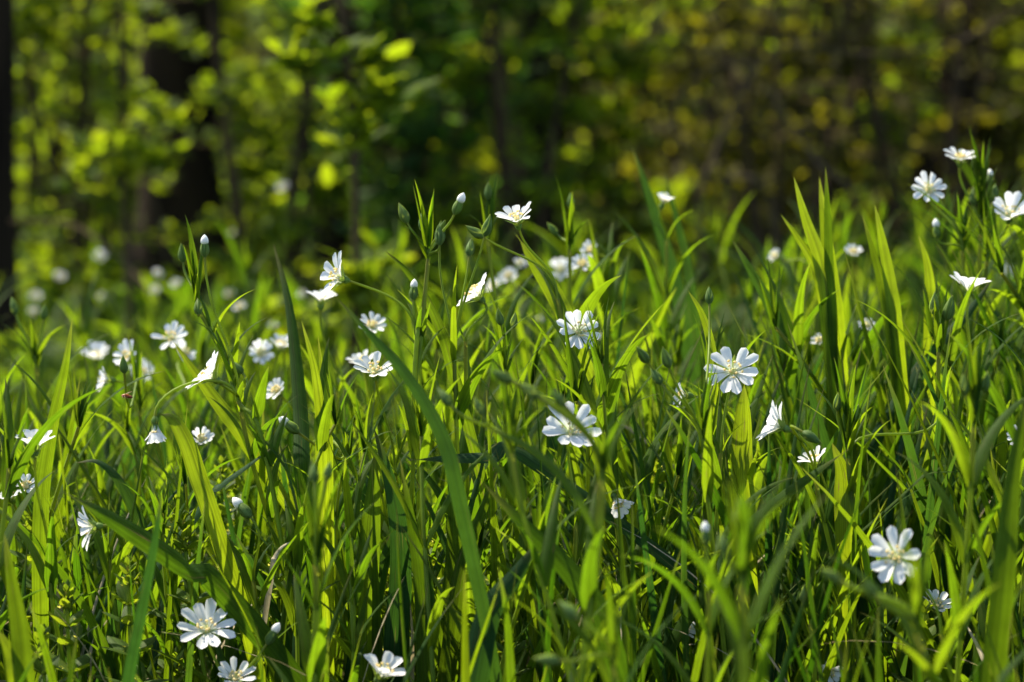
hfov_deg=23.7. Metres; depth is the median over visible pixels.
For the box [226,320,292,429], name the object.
stitchwort plant
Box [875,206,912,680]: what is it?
grass blade
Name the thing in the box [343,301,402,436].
stitchwort shoot
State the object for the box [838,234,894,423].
stitchwort shoot
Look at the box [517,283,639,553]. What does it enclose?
stitchwort shoot
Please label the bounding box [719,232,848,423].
stitchwort shoot
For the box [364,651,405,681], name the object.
stitchwort plant
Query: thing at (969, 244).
stitchwort shoot
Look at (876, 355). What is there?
stitchwort shoot
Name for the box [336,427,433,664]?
stitchwort shoot
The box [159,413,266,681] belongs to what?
grass blade
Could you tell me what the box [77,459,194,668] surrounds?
grass blade
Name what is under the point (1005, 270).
stitchwort plant
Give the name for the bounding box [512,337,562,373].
stitchwort shoot
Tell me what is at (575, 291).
stitchwort shoot
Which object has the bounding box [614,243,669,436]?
stitchwort shoot
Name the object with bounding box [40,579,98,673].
crosswort plant
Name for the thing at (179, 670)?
crosswort plant
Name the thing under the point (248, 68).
shrub
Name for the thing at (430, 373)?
stitchwort shoot
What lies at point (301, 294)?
stitchwort plant
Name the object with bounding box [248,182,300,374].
stitchwort plant
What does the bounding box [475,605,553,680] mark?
stitchwort plant
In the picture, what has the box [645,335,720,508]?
stitchwort shoot
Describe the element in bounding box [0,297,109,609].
stitchwort plant
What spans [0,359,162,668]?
stitchwort shoot
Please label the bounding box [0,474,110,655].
stitchwort plant
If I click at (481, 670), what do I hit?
grass blade
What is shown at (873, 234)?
stitchwort shoot
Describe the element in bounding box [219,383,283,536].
stitchwort shoot
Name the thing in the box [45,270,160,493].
stitchwort shoot
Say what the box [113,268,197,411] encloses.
stitchwort plant
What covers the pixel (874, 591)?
stitchwort plant
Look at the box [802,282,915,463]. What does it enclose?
stitchwort shoot
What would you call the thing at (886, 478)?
meadow grass
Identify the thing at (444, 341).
grass blade
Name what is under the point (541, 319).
stitchwort plant
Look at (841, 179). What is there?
bramble cane
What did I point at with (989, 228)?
stitchwort shoot
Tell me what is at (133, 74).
shrub
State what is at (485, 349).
stitchwort shoot
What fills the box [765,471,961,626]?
grass blade
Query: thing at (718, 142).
bramble cane
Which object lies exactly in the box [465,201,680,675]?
stitchwort plant
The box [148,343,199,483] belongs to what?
stitchwort shoot
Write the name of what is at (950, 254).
stitchwort shoot
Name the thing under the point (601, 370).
stitchwort shoot
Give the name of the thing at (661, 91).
shrub
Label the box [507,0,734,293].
shrub
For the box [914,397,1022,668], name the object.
stitchwort shoot
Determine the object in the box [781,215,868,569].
grass blade
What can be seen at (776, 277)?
stitchwort shoot
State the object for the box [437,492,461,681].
grass blade
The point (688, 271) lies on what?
grass blade
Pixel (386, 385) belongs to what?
stitchwort shoot
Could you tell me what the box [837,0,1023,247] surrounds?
shrub
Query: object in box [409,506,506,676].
stitchwort shoot
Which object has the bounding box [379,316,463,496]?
stitchwort shoot
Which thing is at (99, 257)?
stitchwort plant
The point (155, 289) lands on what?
stitchwort plant
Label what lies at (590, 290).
stitchwort shoot
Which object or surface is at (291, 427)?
stitchwort plant
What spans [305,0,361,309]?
tree
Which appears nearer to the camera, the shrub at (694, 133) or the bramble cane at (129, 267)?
the bramble cane at (129, 267)
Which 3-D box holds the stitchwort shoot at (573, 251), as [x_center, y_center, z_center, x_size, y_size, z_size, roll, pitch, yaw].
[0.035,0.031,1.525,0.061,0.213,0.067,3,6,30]
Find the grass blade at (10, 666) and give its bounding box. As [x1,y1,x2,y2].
[0,632,17,681]
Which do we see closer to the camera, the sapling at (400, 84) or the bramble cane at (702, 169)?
the sapling at (400, 84)
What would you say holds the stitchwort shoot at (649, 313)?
on the ground at (583, 130)
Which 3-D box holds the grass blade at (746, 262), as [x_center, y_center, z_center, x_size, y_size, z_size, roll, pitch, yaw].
[0.135,0.059,1.150,0.063,0.214,0.009,-1,6,-7]
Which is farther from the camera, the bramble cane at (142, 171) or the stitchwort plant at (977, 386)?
the bramble cane at (142, 171)
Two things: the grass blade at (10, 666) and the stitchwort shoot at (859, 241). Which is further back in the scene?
the stitchwort shoot at (859, 241)
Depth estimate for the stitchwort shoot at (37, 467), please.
1.34 m
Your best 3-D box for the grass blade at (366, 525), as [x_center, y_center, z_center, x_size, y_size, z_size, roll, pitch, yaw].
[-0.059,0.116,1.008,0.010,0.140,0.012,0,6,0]
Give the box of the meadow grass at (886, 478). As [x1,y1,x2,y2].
[0,162,1023,681]
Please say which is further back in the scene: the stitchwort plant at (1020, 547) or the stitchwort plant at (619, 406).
the stitchwort plant at (619, 406)
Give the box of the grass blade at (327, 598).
[301,320,335,680]
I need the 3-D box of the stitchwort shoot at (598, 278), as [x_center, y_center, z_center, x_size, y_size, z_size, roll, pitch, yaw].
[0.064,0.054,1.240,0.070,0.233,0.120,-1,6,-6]
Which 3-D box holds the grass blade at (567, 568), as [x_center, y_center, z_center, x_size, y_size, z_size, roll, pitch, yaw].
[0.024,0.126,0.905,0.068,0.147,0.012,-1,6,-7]
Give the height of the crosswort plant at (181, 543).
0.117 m
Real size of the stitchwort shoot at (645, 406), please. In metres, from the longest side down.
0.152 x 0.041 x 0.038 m
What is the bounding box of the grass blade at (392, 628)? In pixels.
[373,427,411,681]
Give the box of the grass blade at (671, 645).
[650,449,848,681]
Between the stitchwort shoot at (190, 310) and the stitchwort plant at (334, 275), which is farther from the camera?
the stitchwort shoot at (190, 310)
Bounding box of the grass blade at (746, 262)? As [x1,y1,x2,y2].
[732,240,827,503]
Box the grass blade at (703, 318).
[688,291,724,533]
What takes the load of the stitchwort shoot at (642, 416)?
on the ground at (583, 130)
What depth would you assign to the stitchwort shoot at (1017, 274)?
1.15 m
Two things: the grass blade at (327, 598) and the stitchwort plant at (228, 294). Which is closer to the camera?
the grass blade at (327, 598)
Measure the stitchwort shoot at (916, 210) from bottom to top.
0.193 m
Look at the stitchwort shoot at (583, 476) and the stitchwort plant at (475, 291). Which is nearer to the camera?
the stitchwort plant at (475, 291)
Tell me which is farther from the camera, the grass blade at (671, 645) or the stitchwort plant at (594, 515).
the grass blade at (671, 645)
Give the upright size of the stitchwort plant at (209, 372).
0.229 m
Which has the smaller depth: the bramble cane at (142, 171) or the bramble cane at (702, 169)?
the bramble cane at (702, 169)
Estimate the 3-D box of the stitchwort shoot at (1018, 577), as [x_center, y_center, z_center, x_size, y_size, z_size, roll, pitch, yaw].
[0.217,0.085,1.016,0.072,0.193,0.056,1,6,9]
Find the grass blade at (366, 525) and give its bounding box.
[358,456,380,681]
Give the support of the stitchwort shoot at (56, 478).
on the ground at (583, 130)
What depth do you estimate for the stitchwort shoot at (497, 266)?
1.89 m
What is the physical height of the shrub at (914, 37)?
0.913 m
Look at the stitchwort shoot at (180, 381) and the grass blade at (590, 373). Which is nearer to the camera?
the grass blade at (590, 373)
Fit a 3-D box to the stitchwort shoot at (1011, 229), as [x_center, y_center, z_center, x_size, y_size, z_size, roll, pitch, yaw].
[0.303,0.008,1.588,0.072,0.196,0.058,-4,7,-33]
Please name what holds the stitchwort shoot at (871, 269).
on the ground at (583, 130)
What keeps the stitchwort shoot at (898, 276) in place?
on the ground at (583, 130)
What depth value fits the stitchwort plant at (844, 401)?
1.00 m
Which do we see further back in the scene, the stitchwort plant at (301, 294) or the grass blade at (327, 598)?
the stitchwort plant at (301, 294)
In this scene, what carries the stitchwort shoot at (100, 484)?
on the ground at (583, 130)
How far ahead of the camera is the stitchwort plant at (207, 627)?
0.96 m
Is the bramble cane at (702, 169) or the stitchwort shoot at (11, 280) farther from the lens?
the bramble cane at (702, 169)
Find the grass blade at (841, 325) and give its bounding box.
[819,177,848,392]
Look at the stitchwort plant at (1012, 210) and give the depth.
1.16 m
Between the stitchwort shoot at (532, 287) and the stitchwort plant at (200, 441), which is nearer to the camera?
the stitchwort plant at (200, 441)
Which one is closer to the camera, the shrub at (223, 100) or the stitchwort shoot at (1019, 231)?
the stitchwort shoot at (1019, 231)
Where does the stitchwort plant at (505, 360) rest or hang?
on the ground at (583, 130)
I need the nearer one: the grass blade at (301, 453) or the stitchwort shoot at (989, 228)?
the grass blade at (301, 453)
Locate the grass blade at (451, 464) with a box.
[336,298,501,681]
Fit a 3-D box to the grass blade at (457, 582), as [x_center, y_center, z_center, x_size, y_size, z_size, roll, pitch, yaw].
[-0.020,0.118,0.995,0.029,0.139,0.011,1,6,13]
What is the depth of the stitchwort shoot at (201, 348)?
1.35 m
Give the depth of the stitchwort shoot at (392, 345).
1.62 m
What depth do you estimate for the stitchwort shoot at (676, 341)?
1.24 m
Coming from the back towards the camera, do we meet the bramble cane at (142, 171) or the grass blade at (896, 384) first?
the bramble cane at (142, 171)
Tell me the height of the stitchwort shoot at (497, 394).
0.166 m
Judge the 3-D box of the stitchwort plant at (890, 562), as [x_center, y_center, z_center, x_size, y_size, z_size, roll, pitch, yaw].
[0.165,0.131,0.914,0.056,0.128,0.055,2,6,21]
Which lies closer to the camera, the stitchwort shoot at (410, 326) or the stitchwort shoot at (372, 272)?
the stitchwort shoot at (410, 326)
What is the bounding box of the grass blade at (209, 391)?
[173,341,357,621]
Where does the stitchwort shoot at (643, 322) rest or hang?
on the ground at (583, 130)
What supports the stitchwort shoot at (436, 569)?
on the ground at (583, 130)
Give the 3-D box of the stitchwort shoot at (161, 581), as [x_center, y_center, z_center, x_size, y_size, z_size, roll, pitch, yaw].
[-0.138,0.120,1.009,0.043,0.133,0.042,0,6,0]
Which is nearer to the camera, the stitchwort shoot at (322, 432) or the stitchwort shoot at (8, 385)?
the stitchwort shoot at (322, 432)
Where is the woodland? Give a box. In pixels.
[15,0,1023,243]
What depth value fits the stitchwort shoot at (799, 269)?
1.40 m
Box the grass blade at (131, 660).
[122,494,161,681]
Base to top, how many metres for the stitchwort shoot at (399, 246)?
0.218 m
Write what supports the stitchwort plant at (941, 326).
on the ground at (583, 130)
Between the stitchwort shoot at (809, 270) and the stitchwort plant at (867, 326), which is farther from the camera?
the stitchwort shoot at (809, 270)
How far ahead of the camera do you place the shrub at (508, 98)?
2.81 m
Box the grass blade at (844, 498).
[832,443,856,681]
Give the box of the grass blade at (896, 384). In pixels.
[862,215,914,518]
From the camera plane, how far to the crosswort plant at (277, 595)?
1.04 m
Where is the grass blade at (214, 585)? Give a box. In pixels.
[63,492,306,681]
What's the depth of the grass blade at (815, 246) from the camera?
1.10 m
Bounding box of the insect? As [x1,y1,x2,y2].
[121,392,132,398]
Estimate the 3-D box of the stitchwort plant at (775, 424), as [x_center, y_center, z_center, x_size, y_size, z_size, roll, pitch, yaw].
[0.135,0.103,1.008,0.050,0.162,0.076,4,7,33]
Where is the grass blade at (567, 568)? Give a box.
[483,483,633,681]
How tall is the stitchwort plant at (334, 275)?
0.222 m
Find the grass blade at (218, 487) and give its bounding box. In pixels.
[94,449,269,681]
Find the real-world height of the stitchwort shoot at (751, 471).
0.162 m
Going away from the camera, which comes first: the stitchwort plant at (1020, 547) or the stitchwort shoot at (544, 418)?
the stitchwort plant at (1020, 547)
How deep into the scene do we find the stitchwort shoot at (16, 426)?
1.18 m
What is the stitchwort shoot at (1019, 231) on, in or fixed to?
on the ground at (583, 130)
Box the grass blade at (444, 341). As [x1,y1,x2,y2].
[387,252,516,645]
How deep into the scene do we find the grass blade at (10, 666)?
0.90 m
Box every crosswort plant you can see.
[3,501,66,675]
[31,623,66,681]
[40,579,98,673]
[92,556,170,681]
[149,493,207,681]
[162,646,184,681]
[163,510,239,681]
[199,454,249,675]
[212,475,254,553]
[256,538,288,663]
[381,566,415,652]
[412,502,446,597]
[472,470,499,621]
[496,613,532,679]
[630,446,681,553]
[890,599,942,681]
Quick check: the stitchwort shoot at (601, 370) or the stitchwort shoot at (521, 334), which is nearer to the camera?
the stitchwort shoot at (601, 370)
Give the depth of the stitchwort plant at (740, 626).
0.74 m
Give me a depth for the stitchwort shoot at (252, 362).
1.61 m
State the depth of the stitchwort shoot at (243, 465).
1.21 m
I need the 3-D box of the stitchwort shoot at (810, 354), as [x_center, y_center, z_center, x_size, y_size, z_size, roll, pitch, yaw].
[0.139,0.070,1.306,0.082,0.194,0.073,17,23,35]
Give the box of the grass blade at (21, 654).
[4,534,34,681]
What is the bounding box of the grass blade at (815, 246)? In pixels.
[794,178,855,677]
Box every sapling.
[50,0,198,383]
[247,0,440,430]
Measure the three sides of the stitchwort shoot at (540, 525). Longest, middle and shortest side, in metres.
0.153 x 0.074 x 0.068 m
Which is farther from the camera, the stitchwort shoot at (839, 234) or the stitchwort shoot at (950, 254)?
the stitchwort shoot at (839, 234)
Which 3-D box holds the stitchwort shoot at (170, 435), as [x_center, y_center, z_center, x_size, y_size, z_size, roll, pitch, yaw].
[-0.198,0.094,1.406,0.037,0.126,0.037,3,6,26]
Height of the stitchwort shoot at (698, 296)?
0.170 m
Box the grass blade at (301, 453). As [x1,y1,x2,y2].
[273,244,323,681]
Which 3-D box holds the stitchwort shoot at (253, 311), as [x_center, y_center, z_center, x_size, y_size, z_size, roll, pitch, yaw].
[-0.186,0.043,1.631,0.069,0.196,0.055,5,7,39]
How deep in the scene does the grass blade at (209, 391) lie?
1.08 m
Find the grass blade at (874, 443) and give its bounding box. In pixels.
[781,279,991,665]
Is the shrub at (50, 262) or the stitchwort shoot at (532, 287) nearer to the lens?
the stitchwort shoot at (532, 287)
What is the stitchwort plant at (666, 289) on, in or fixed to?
on the ground at (583, 130)
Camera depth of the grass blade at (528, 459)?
1.00 m
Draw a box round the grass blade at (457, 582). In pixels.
[438,461,500,681]
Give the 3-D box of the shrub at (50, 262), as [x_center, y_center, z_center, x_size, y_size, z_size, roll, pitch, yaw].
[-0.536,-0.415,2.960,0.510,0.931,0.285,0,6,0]
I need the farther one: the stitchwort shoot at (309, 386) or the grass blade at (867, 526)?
the stitchwort shoot at (309, 386)
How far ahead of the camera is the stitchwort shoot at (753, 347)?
1.24 m
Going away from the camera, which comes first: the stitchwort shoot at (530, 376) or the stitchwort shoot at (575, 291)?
the stitchwort shoot at (530, 376)
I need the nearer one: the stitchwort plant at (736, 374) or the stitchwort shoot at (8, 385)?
the stitchwort plant at (736, 374)
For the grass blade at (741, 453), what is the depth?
1.03 m
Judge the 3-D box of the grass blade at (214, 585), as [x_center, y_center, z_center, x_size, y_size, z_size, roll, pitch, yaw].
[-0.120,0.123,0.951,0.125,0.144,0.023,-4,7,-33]
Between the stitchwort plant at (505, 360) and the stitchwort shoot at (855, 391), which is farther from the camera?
the stitchwort shoot at (855, 391)
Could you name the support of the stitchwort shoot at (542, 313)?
on the ground at (583, 130)
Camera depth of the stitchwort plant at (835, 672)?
1.00 m
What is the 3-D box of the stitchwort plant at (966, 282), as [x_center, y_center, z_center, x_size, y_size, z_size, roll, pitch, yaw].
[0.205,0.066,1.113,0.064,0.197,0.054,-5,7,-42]
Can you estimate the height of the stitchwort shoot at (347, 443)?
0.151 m
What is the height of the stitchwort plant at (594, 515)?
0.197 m
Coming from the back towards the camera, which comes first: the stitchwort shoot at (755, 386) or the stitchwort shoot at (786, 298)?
the stitchwort shoot at (786, 298)
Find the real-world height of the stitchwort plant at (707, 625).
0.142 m
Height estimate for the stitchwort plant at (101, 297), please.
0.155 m
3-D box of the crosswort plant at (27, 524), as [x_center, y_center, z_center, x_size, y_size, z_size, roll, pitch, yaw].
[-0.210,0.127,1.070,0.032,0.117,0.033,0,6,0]
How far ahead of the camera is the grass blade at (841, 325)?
1.12 m
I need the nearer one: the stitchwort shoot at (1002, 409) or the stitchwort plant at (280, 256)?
the stitchwort shoot at (1002, 409)
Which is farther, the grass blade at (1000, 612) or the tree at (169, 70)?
the tree at (169, 70)
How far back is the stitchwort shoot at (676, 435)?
1.25 m
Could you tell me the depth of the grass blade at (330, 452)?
1.01 m
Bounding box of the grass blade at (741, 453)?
[731,384,757,656]
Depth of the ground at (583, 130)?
7.08 m
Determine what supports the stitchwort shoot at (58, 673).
on the ground at (583, 130)
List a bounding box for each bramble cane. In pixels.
[10,220,177,383]
[16,111,178,323]
[634,15,866,270]
[671,62,776,276]
[697,9,1019,305]
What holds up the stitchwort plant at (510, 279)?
on the ground at (583, 130)
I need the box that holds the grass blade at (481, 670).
[459,548,536,681]
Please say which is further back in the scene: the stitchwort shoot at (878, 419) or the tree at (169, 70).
the tree at (169, 70)
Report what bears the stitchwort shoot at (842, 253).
on the ground at (583, 130)
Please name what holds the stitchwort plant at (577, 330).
on the ground at (583, 130)
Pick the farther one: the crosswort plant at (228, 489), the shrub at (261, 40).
the shrub at (261, 40)
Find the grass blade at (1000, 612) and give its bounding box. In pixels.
[981,402,1023,681]
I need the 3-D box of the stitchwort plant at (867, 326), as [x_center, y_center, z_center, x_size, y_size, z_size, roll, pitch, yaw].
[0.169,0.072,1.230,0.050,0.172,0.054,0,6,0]
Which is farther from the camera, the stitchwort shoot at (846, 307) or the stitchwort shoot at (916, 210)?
the stitchwort shoot at (916, 210)
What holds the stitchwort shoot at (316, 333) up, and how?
on the ground at (583, 130)
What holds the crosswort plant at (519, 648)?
on the ground at (583, 130)
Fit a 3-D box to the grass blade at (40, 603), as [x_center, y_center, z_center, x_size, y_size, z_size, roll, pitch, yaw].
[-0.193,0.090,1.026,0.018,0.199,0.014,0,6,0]
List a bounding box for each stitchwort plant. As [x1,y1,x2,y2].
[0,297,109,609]
[0,429,97,681]
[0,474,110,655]
[1,307,86,466]
[14,291,64,409]
[37,272,102,378]
[44,249,131,416]
[62,341,145,509]
[68,492,173,681]
[79,293,140,416]
[96,334,199,538]
[106,359,167,509]
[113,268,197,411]
[131,285,172,466]
[134,278,195,475]
[145,366,307,608]
[148,321,249,566]
[150,426,256,585]
[174,656,255,681]
[177,598,304,681]
[178,215,347,620]
[185,234,312,633]
[196,300,277,470]
[204,230,254,341]
[211,289,266,389]
[222,497,350,681]
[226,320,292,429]
[236,333,312,531]
[236,453,374,681]
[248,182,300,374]
[266,377,355,567]
[285,288,362,436]
[294,290,387,680]
[318,251,464,674]
[333,349,427,588]
[334,311,427,486]
[335,351,453,644]
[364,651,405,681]
[379,215,520,558]
[390,181,464,681]
[398,273,533,575]
[437,352,637,681]
[438,286,554,660]
[460,173,555,500]
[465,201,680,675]
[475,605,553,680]
[485,258,545,449]
[485,370,651,681]
[514,311,550,445]
[516,257,572,457]
[518,310,659,641]
[527,401,643,681]
[529,178,638,556]
[533,565,695,681]
[572,238,638,366]
[573,451,677,681]
[595,522,774,681]
[599,330,621,418]
[614,192,711,453]
[621,287,802,681]
[637,622,718,681]
[654,346,775,681]
[654,457,826,681]
[673,382,781,645]
[753,522,876,681]
[755,400,927,678]
[762,243,847,470]
[772,333,855,520]
[778,445,864,671]
[779,661,840,681]
[794,318,874,478]
[803,358,945,660]
[819,507,1023,681]
[820,244,888,434]
[854,286,1023,598]
[865,320,1023,681]
[865,589,967,681]
[868,526,1023,681]
[882,271,1023,583]
[910,191,1023,593]
[911,171,1022,508]
[913,126,1020,489]
[968,425,1023,681]
[996,263,1017,376]
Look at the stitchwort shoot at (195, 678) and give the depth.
1.01 m
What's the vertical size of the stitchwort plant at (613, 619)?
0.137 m
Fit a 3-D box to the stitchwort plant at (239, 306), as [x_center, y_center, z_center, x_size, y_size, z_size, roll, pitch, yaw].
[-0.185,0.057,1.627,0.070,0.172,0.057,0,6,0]
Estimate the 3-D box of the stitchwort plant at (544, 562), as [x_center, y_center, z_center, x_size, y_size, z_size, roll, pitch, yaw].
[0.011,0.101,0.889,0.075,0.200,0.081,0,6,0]
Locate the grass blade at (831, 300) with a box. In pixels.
[824,168,838,666]
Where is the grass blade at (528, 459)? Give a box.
[408,442,784,681]
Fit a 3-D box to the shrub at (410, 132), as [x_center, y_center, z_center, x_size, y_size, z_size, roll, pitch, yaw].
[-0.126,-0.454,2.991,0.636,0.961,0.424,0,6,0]
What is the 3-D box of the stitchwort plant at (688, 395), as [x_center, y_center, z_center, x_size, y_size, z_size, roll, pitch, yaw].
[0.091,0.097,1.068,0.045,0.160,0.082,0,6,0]
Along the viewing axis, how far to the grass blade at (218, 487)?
1.01 m
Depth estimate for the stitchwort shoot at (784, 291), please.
1.76 m
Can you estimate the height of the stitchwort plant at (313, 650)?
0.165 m
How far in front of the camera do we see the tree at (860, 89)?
4.17 m
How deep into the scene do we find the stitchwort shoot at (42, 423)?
1.16 m
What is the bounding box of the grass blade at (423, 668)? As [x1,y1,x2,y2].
[400,460,430,681]
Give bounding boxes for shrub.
[14,0,142,286]
[15,0,228,340]
[15,26,235,296]
[58,20,373,239]
[133,0,389,359]
[221,0,439,257]
[260,0,588,301]
[296,0,563,308]
[409,0,629,317]
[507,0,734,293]
[510,0,877,234]
[590,0,900,285]
[592,0,972,294]
[694,0,955,293]
[756,0,1023,228]
[761,0,1023,291]
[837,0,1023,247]
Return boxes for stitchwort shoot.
[0,263,31,346]
[0,274,43,319]
[0,321,81,495]
[0,355,38,459]
[0,357,79,562]
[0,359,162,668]
[0,379,107,630]
[4,407,83,647]
[13,412,95,575]
[15,395,104,484]
[15,511,106,680]
[17,452,93,634]
[18,395,111,625]
[43,409,160,628]
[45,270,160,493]
[49,383,109,559]
[58,374,122,572]
[66,445,153,639]
[88,393,178,662]
[92,313,149,467]
[94,296,220,453]
[112,477,218,681]
[123,479,211,681]
[126,306,226,476]
[139,443,241,681]
[142,398,203,479]
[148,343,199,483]
[165,286,210,443]
[176,263,284,479]
[189,382,240,474]
[199,383,267,472]
[201,292,242,448]
[211,403,291,534]
[214,218,276,400]
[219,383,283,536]
[220,445,278,527]
[224,305,279,456]
[245,339,383,672]
[288,418,389,681]
[294,381,403,681]
[301,301,356,452]
[302,332,338,440]
[302,527,409,681]
[304,354,364,534]
[308,382,391,586]
[316,235,430,451]
[320,321,371,430]
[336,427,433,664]
[342,389,426,457]
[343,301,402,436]
[350,357,501,681]
[351,218,443,434]
[355,260,435,420]
[372,286,484,503]
[378,320,408,448]
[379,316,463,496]
[386,274,516,557]
[400,485,447,642]
[403,315,490,428]
[405,265,512,491]
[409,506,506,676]
[412,320,540,560]
[417,225,510,423]
[418,258,462,416]
[423,387,454,454]
[427,362,499,571]
[428,249,546,499]
[436,319,569,580]
[443,463,639,674]
[448,414,473,444]
[456,295,561,465]
[457,222,533,422]
[476,232,600,392]
[478,306,534,426]
[506,306,598,489]
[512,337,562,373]
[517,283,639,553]
[518,230,622,371]
[519,271,621,334]
[520,276,596,447]
[522,209,636,426]
[528,299,550,387]
[528,403,556,507]
[529,358,631,627]
[533,353,565,463]
[535,301,717,681]
[555,298,678,659]
[563,219,675,479]
[577,245,633,363]
[601,402,722,674]
[612,303,699,436]
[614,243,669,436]
[619,384,688,675]
[621,303,704,493]
[626,273,683,409]
[628,277,664,405]
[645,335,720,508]
[658,253,717,409]
[666,385,794,623]
[669,314,730,496]
[671,372,695,505]
[675,282,818,584]
[678,190,773,348]
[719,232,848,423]
[719,237,793,413]
[719,271,797,373]
[723,215,799,376]
[727,326,809,552]
[728,374,791,677]
[729,324,784,425]
[730,288,841,652]
[741,237,945,599]
[745,310,876,410]
[756,224,824,470]
[759,284,795,358]
[760,268,883,453]
[773,250,808,411]
[773,269,794,298]
[781,209,863,412]
[786,199,849,408]
[791,198,879,381]
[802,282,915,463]
[809,210,873,371]
[815,208,869,392]
[834,197,910,455]
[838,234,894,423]
[847,341,885,469]
[857,246,912,378]
[858,366,921,526]
[868,317,889,389]
[884,245,915,382]
[893,263,1023,616]
[894,192,959,367]
[907,174,1014,427]
[907,183,1023,481]
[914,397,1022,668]
[920,335,1023,681]
[923,289,1023,558]
[933,163,1023,303]
[938,201,1015,309]
[939,223,1018,418]
[939,319,1000,387]
[940,219,1016,322]
[942,186,1017,373]
[950,202,1023,429]
[956,189,1023,387]
[961,315,1023,657]
[979,219,1023,415]
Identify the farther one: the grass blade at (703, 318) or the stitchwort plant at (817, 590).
the grass blade at (703, 318)
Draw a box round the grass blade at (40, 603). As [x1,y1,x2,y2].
[31,318,72,648]
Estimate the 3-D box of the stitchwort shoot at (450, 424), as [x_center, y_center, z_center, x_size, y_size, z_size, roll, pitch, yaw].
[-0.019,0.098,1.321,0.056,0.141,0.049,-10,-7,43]
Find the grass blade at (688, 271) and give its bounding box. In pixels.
[664,172,704,388]
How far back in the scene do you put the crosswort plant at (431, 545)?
1.06 m
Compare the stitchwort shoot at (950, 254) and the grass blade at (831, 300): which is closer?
the grass blade at (831, 300)
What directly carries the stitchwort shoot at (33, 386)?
on the ground at (583, 130)
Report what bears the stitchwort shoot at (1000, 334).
on the ground at (583, 130)
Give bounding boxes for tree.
[0,0,23,401]
[124,0,233,323]
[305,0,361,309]
[515,0,558,265]
[555,31,568,238]
[854,0,870,226]
[914,12,937,205]
[927,0,987,255]
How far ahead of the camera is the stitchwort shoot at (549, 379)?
1.42 m
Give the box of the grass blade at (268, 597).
[262,542,289,623]
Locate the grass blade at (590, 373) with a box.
[516,234,649,623]
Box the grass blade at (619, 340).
[615,252,628,364]
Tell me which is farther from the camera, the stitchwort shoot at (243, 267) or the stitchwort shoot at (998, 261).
the stitchwort shoot at (243, 267)
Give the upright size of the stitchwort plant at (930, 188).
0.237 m
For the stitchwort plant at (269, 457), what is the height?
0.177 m
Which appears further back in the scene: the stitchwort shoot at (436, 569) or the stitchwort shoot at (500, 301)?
the stitchwort shoot at (500, 301)
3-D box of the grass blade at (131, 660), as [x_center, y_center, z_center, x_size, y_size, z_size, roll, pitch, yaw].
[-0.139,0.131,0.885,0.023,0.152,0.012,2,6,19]
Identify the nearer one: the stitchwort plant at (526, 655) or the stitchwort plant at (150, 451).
the stitchwort plant at (526, 655)
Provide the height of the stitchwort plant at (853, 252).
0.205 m
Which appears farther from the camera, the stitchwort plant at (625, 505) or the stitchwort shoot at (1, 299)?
the stitchwort shoot at (1, 299)
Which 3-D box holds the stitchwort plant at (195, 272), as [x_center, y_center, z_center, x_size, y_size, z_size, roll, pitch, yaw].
[-0.094,0.062,1.058,0.101,0.234,0.034,0,6,-4]
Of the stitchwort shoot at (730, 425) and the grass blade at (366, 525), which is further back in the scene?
the stitchwort shoot at (730, 425)
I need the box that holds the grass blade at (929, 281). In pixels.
[919,237,935,495]
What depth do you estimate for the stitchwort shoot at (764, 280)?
1.64 m
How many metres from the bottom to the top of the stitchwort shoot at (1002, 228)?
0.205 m
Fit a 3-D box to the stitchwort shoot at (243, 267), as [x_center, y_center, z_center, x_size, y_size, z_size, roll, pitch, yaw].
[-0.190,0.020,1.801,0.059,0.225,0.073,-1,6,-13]
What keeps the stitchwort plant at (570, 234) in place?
on the ground at (583, 130)
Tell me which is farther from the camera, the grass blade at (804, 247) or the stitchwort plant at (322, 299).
the stitchwort plant at (322, 299)
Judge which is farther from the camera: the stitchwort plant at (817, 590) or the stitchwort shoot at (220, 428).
the stitchwort shoot at (220, 428)
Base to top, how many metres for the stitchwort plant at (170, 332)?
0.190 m
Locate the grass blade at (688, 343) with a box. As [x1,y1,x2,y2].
[632,148,700,415]
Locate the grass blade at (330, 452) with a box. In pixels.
[318,338,334,611]
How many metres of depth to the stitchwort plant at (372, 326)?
1.17 m
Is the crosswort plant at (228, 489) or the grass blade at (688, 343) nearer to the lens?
the crosswort plant at (228, 489)
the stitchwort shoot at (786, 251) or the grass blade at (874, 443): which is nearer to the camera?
the grass blade at (874, 443)
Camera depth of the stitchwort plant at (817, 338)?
1.17 m
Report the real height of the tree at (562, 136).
3.244 m
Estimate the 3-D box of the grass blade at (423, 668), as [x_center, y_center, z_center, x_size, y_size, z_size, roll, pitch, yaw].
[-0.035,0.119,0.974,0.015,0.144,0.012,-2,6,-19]
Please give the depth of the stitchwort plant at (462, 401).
1.01 m
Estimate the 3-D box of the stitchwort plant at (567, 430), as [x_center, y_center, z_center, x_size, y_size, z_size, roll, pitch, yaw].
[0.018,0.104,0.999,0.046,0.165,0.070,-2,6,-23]
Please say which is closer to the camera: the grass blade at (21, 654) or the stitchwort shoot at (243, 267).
the grass blade at (21, 654)
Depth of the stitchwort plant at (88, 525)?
1.00 m
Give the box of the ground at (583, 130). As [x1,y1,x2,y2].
[11,0,1023,681]
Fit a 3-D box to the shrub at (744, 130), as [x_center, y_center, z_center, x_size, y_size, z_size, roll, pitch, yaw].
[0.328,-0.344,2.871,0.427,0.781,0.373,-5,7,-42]

